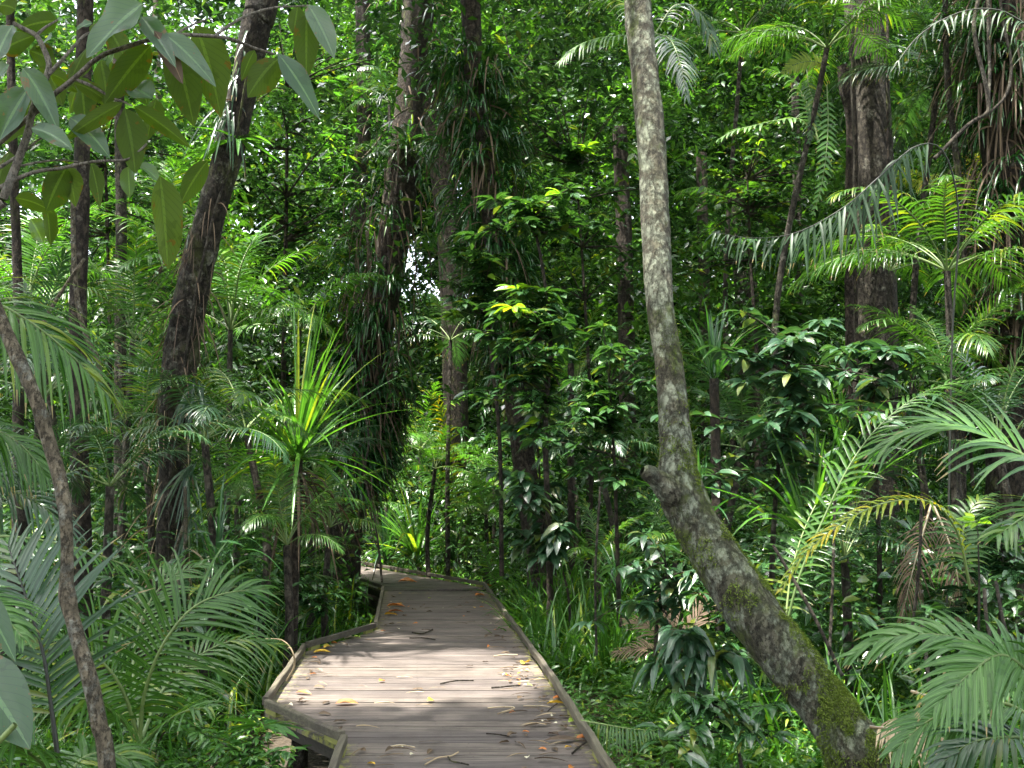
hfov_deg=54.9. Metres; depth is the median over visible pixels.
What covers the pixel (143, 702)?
feather palm
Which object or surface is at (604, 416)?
sapling
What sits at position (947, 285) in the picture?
feather palm
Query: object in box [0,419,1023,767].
undergrowth
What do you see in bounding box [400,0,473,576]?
slender tree
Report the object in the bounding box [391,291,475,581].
feather palm
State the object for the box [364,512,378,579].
vine
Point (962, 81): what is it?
climbing plant
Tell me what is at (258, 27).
leaning tree
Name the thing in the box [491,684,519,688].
fallen stick
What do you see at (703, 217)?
slender tree
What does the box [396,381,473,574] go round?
feather palm
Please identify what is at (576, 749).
fallen stick
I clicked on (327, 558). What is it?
feather palm
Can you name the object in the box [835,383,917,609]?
climbing plant
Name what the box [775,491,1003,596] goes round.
feather palm
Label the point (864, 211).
feather palm
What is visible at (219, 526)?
strap leaf plant
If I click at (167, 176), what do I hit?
feather palm
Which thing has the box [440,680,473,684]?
fallen stick
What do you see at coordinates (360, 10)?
slender tree
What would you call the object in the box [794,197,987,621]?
feather palm
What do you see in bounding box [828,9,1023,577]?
feather palm
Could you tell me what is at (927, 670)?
cane
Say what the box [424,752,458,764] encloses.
fallen stick
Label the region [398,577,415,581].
fallen leaf
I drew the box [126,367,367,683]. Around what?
feather palm
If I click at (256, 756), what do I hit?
sapling
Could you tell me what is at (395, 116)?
vine
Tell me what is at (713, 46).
feather palm
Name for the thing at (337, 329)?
strap leaf plant
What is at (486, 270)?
sapling
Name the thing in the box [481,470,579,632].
sapling
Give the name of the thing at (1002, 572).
sapling
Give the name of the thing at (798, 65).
hanging fern
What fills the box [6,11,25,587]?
slender tree
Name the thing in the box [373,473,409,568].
feather palm
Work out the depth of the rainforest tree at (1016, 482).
12.03 m
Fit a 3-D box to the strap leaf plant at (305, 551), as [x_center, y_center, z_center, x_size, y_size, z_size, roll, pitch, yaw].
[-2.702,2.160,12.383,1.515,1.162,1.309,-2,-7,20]
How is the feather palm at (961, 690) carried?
on the ground cover at (601, 701)
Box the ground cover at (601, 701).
[1,601,1023,767]
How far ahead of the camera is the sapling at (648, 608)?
8.28 m
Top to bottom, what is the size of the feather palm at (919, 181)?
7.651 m
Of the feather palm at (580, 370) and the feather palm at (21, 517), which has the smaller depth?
the feather palm at (21, 517)
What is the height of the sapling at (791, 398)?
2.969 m
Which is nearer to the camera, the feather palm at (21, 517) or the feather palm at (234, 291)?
the feather palm at (21, 517)
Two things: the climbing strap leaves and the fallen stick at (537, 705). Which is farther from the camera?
the climbing strap leaves
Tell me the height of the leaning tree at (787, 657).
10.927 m
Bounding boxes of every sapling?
[0,34,245,477]
[0,300,115,767]
[126,685,262,754]
[187,727,306,767]
[212,717,305,745]
[215,20,387,534]
[243,554,352,618]
[310,75,373,348]
[311,187,374,353]
[424,12,625,557]
[435,234,530,575]
[452,66,673,584]
[453,182,617,633]
[474,406,591,598]
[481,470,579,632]
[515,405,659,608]
[520,320,656,627]
[561,496,642,620]
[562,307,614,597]
[568,531,712,655]
[630,688,798,767]
[632,626,771,720]
[650,306,907,591]
[672,104,845,560]
[732,284,835,503]
[817,338,972,627]
[913,308,1023,485]
[925,514,1023,635]
[956,512,991,642]
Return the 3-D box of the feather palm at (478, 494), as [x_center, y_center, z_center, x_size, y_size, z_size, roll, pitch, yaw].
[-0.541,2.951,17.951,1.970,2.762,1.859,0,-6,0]
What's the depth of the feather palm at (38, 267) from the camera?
13.78 m
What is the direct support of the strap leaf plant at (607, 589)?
on the undergrowth
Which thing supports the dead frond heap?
on the ground cover at (601, 701)
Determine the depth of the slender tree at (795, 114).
19.45 m
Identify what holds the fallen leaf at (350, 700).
on the boardwalk
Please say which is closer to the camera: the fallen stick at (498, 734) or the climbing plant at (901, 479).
the fallen stick at (498, 734)
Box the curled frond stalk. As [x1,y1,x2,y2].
[269,638,295,681]
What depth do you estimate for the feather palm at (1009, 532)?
4.40 m
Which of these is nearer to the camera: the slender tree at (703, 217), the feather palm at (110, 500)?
the feather palm at (110, 500)
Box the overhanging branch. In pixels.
[0,0,336,268]
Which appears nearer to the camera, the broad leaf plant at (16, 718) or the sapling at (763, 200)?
the broad leaf plant at (16, 718)
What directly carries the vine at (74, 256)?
hanging from the forest canopy
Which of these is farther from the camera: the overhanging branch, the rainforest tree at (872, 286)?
the rainforest tree at (872, 286)
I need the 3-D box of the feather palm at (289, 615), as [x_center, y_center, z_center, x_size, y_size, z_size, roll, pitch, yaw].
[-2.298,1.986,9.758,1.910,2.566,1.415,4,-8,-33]
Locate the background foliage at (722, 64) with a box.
[0,0,984,577]
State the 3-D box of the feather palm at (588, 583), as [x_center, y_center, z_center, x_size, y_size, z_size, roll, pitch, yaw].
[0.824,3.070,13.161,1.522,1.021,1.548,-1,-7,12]
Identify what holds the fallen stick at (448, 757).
on the boardwalk
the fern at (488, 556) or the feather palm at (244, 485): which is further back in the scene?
the fern at (488, 556)
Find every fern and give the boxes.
[477,525,525,594]
[780,51,829,75]
[801,69,823,143]
[811,84,839,215]
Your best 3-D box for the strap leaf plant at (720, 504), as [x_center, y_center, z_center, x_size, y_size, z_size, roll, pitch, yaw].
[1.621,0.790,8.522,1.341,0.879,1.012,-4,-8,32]
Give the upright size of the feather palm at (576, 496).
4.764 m
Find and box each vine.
[40,258,85,332]
[70,163,102,376]
[157,507,189,595]
[168,76,247,561]
[178,486,187,595]
[356,384,382,582]
[362,107,409,158]
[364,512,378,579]
[365,230,371,300]
[851,0,859,511]
[886,3,893,306]
[933,0,990,159]
[986,0,1012,117]
[987,0,990,95]
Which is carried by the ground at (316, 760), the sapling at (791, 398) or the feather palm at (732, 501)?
the feather palm at (732, 501)
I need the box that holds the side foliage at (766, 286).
[0,0,985,620]
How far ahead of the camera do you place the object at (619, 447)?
13.34 m
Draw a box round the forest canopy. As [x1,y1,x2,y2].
[0,0,974,257]
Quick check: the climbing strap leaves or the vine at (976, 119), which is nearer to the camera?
the climbing strap leaves
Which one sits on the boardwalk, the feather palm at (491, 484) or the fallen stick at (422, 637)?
the fallen stick at (422, 637)
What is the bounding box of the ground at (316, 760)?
[38,526,737,767]
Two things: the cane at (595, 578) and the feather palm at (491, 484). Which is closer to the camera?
the cane at (595, 578)
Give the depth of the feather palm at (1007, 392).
9.40 m
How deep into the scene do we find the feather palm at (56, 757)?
4.58 m
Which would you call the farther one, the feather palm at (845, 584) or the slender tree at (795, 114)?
the slender tree at (795, 114)
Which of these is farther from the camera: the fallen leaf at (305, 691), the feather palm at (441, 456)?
the feather palm at (441, 456)
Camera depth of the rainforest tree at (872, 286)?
14.19 m
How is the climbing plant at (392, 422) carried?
attached to the rainforest tree at (409, 187)
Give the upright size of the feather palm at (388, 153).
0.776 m
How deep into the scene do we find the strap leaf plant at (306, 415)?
10.42 m
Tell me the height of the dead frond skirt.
0.994 m
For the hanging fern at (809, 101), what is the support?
hanging from the feather palm at (771, 32)
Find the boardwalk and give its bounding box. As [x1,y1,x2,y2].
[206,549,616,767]
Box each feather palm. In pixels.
[0,199,135,597]
[0,245,179,669]
[0,277,126,546]
[0,409,162,755]
[0,506,157,767]
[0,534,154,651]
[0,536,292,762]
[1,421,241,736]
[24,222,264,643]
[46,324,265,649]
[90,151,254,554]
[90,186,337,640]
[90,365,335,700]
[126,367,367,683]
[190,407,304,631]
[193,569,339,637]
[194,453,369,683]
[199,273,413,402]
[241,393,393,638]
[245,454,390,643]
[270,509,363,638]
[339,65,434,569]
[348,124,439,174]
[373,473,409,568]
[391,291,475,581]
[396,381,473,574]
[397,386,511,522]
[397,425,476,577]
[423,444,543,593]
[431,470,515,589]
[489,360,625,565]
[518,573,628,616]
[542,294,646,572]
[556,0,724,105]
[605,486,735,668]
[657,0,843,538]
[657,362,813,642]
[673,174,806,538]
[697,0,936,611]
[703,143,959,655]
[715,277,844,511]
[716,67,828,143]
[758,462,917,696]
[759,378,991,614]
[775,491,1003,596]
[786,175,1023,581]
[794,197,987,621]
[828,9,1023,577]
[834,607,1023,767]
[845,280,1023,651]
[863,388,1023,557]
[888,8,1023,78]
[892,322,1023,678]
[895,153,982,294]
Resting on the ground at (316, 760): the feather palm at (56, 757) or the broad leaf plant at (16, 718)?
the broad leaf plant at (16, 718)
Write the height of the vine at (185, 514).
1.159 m
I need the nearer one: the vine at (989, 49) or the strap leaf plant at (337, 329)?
the vine at (989, 49)
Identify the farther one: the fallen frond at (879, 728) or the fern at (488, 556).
the fern at (488, 556)
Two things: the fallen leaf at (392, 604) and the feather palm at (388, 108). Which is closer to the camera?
the fallen leaf at (392, 604)
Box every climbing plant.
[113,400,225,680]
[128,99,245,435]
[302,1,474,537]
[362,0,495,515]
[410,26,558,423]
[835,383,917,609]
[906,0,1023,395]
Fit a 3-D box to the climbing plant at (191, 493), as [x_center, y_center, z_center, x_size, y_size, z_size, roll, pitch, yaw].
[-3.466,2.044,9.994,1.132,3.998,1.294,1,-6,-10]
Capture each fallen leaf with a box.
[297,689,310,693]
[314,649,329,652]
[335,698,356,703]
[387,603,404,606]
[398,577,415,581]
[544,735,585,741]
[548,700,562,702]
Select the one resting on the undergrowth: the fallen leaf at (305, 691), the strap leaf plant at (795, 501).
the strap leaf plant at (795, 501)
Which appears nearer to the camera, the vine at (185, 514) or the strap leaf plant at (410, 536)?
the vine at (185, 514)
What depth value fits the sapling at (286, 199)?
18.38 m
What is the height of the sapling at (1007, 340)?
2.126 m
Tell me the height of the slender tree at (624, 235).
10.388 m
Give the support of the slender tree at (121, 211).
on the ground at (316, 760)
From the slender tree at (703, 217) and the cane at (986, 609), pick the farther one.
the slender tree at (703, 217)
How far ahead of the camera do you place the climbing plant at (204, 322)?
9.87 m
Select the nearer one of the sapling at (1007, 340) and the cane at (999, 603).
the cane at (999, 603)
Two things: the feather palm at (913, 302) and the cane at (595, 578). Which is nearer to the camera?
the cane at (595, 578)
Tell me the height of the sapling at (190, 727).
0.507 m
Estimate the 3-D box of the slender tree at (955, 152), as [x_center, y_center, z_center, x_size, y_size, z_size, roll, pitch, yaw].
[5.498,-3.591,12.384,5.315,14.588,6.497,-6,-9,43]
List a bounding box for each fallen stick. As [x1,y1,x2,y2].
[392,744,414,747]
[410,637,435,639]
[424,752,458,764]
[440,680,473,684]
[447,756,468,765]
[486,733,509,736]
[488,706,514,713]
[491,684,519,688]
[523,705,550,707]
[571,741,586,753]
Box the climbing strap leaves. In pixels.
[146,30,247,583]
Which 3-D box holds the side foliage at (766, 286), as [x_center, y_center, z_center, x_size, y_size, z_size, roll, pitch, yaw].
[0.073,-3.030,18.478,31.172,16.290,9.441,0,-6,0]
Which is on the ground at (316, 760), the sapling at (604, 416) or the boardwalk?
the boardwalk
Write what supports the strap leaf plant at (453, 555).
on the ground at (316, 760)
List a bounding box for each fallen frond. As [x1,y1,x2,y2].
[581,720,657,759]
[870,690,945,766]
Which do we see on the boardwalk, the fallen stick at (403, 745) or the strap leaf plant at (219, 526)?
the fallen stick at (403, 745)
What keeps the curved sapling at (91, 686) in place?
on the ground at (316, 760)
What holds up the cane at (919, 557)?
on the undergrowth
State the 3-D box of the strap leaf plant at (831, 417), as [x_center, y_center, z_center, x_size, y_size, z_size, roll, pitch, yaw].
[3.621,0.480,10.049,1.876,1.428,1.793,-2,-7,18]
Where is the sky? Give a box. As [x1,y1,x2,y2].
[1,0,966,322]
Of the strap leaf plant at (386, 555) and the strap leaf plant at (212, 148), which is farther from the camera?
the strap leaf plant at (386, 555)
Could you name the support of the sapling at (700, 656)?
on the ground cover at (601, 701)
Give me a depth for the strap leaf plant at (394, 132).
17.46 m
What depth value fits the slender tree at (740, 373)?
20.06 m
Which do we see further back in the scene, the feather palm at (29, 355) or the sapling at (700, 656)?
the feather palm at (29, 355)
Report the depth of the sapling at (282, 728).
5.95 m
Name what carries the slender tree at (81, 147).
on the ground at (316, 760)
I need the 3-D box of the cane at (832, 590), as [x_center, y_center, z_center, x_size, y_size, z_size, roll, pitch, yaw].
[2.480,1.480,7.632,0.028,1.173,0.372,-4,-7,31]
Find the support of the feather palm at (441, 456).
on the ground at (316, 760)
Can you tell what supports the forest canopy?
on the ground at (316, 760)
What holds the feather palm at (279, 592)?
on the ground at (316, 760)
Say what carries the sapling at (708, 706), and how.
on the ground cover at (601, 701)
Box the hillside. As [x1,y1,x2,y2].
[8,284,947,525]
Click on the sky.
(408, 265)
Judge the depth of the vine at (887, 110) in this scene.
14.09 m
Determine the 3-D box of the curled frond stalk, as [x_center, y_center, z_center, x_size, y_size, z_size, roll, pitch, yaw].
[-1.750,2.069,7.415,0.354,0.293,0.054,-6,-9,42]
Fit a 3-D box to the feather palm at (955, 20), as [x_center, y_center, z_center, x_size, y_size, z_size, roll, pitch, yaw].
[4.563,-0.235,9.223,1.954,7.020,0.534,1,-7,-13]
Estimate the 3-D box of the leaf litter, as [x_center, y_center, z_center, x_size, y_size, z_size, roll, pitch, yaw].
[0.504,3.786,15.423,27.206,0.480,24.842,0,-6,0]
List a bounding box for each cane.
[545,341,553,598]
[594,486,601,654]
[772,545,843,675]
[828,500,835,655]
[911,494,922,624]
[920,619,931,763]
[982,588,993,643]
[994,581,1007,630]
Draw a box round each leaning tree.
[141,0,278,714]
[624,0,895,767]
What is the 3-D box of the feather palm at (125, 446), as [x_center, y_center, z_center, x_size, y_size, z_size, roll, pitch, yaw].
[-4.630,0.870,12.573,3.126,5.561,2.721,3,-7,-27]
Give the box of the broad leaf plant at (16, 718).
[0,600,32,749]
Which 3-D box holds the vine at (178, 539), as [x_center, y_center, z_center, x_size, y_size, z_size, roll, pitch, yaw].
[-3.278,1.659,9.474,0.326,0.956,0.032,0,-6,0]
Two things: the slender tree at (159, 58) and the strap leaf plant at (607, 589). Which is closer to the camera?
the strap leaf plant at (607, 589)
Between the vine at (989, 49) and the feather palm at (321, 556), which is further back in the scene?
the feather palm at (321, 556)
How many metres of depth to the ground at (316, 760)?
8.24 m
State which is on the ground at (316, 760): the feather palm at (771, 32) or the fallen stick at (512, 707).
the feather palm at (771, 32)
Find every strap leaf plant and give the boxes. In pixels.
[152,295,441,663]
[156,473,281,586]
[176,127,278,173]
[248,514,342,591]
[310,311,369,432]
[359,117,438,178]
[361,477,477,573]
[362,489,424,575]
[403,504,492,565]
[555,514,661,614]
[626,445,788,521]
[646,293,772,676]
[706,383,946,555]
[793,366,961,500]
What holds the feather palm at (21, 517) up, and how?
on the ground at (316, 760)
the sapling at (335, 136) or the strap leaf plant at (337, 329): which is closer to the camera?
the strap leaf plant at (337, 329)
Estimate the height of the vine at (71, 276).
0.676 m
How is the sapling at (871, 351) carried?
on the undergrowth
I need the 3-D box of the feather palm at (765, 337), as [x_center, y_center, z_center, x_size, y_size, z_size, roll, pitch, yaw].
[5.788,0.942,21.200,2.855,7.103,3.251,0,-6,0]
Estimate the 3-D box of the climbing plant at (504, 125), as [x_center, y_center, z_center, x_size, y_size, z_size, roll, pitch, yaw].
[-0.432,-2.383,15.705,2.479,6.492,2.274,0,-6,0]
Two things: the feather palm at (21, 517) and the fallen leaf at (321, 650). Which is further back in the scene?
the fallen leaf at (321, 650)
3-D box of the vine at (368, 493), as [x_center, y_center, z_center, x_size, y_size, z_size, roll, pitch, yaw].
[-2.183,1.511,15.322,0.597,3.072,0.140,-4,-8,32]
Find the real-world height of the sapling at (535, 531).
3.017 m
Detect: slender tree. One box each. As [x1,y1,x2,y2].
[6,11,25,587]
[67,0,93,736]
[112,31,127,609]
[152,0,165,369]
[346,0,371,359]
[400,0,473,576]
[612,125,636,565]
[696,152,710,497]
[725,178,767,555]
[791,75,806,538]
[837,63,853,531]
[942,0,967,545]
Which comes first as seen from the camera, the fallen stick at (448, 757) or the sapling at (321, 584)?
the fallen stick at (448, 757)
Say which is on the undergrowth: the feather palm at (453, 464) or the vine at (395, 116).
the feather palm at (453, 464)
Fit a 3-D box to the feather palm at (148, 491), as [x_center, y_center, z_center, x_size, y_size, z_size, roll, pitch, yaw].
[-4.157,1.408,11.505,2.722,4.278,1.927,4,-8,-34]
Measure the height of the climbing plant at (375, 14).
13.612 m
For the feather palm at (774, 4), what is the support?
on the ground at (316, 760)
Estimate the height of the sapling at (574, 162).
8.764 m
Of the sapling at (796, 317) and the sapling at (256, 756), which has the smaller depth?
the sapling at (256, 756)
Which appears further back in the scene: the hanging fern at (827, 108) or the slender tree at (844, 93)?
the slender tree at (844, 93)
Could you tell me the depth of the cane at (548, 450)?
12.69 m
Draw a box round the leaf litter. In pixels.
[2,580,777,767]
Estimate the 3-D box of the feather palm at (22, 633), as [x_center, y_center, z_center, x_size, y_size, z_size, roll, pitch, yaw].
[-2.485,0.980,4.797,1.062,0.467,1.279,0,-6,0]
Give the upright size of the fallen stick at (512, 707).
0.016 m
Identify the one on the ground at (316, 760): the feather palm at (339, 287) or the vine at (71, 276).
the feather palm at (339, 287)
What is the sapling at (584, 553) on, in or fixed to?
on the ground at (316, 760)
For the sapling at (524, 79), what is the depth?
19.57 m
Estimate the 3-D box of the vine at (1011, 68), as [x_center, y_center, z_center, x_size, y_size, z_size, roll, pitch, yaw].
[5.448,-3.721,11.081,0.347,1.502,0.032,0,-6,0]
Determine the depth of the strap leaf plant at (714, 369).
10.20 m
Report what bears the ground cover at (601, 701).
on the ground at (316, 760)
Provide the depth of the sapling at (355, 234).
17.63 m
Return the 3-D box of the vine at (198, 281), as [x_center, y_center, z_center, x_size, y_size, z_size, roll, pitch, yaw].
[-2.968,-0.743,9.662,1.079,4.977,0.076,-5,-8,36]
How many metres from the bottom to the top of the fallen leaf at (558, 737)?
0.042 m
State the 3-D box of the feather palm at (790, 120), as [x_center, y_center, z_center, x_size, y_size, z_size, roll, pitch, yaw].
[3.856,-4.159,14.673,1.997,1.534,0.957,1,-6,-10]
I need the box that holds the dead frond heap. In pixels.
[611,592,715,662]
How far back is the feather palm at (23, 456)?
6.02 m
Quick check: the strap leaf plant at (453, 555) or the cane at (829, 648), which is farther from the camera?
the strap leaf plant at (453, 555)
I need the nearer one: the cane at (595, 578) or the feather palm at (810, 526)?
the feather palm at (810, 526)
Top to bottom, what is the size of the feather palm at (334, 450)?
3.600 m
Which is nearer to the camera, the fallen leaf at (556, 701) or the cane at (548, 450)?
the fallen leaf at (556, 701)
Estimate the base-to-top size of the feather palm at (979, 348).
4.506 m
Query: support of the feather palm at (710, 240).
on the ground at (316, 760)
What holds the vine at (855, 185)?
hanging from the forest canopy
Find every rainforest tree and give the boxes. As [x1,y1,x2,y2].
[321,0,433,623]
[461,0,561,611]
[843,0,900,620]
[977,0,1023,632]
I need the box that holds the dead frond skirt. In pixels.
[891,501,981,626]
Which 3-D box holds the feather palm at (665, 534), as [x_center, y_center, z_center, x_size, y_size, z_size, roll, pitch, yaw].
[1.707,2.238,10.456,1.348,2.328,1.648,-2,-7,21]
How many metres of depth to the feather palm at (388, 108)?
24.14 m
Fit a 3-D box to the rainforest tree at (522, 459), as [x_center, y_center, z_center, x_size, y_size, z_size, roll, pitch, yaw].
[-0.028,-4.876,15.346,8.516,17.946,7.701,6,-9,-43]
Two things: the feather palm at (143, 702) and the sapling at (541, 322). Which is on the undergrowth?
the sapling at (541, 322)
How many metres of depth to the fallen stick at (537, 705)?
7.19 m
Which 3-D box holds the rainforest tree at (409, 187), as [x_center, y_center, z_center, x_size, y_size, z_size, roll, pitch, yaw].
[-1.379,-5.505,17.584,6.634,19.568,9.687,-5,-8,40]
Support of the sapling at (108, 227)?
on the undergrowth
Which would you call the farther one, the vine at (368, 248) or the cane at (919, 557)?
the vine at (368, 248)
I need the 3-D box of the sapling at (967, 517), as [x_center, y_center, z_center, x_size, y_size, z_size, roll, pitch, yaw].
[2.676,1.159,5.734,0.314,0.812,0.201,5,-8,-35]

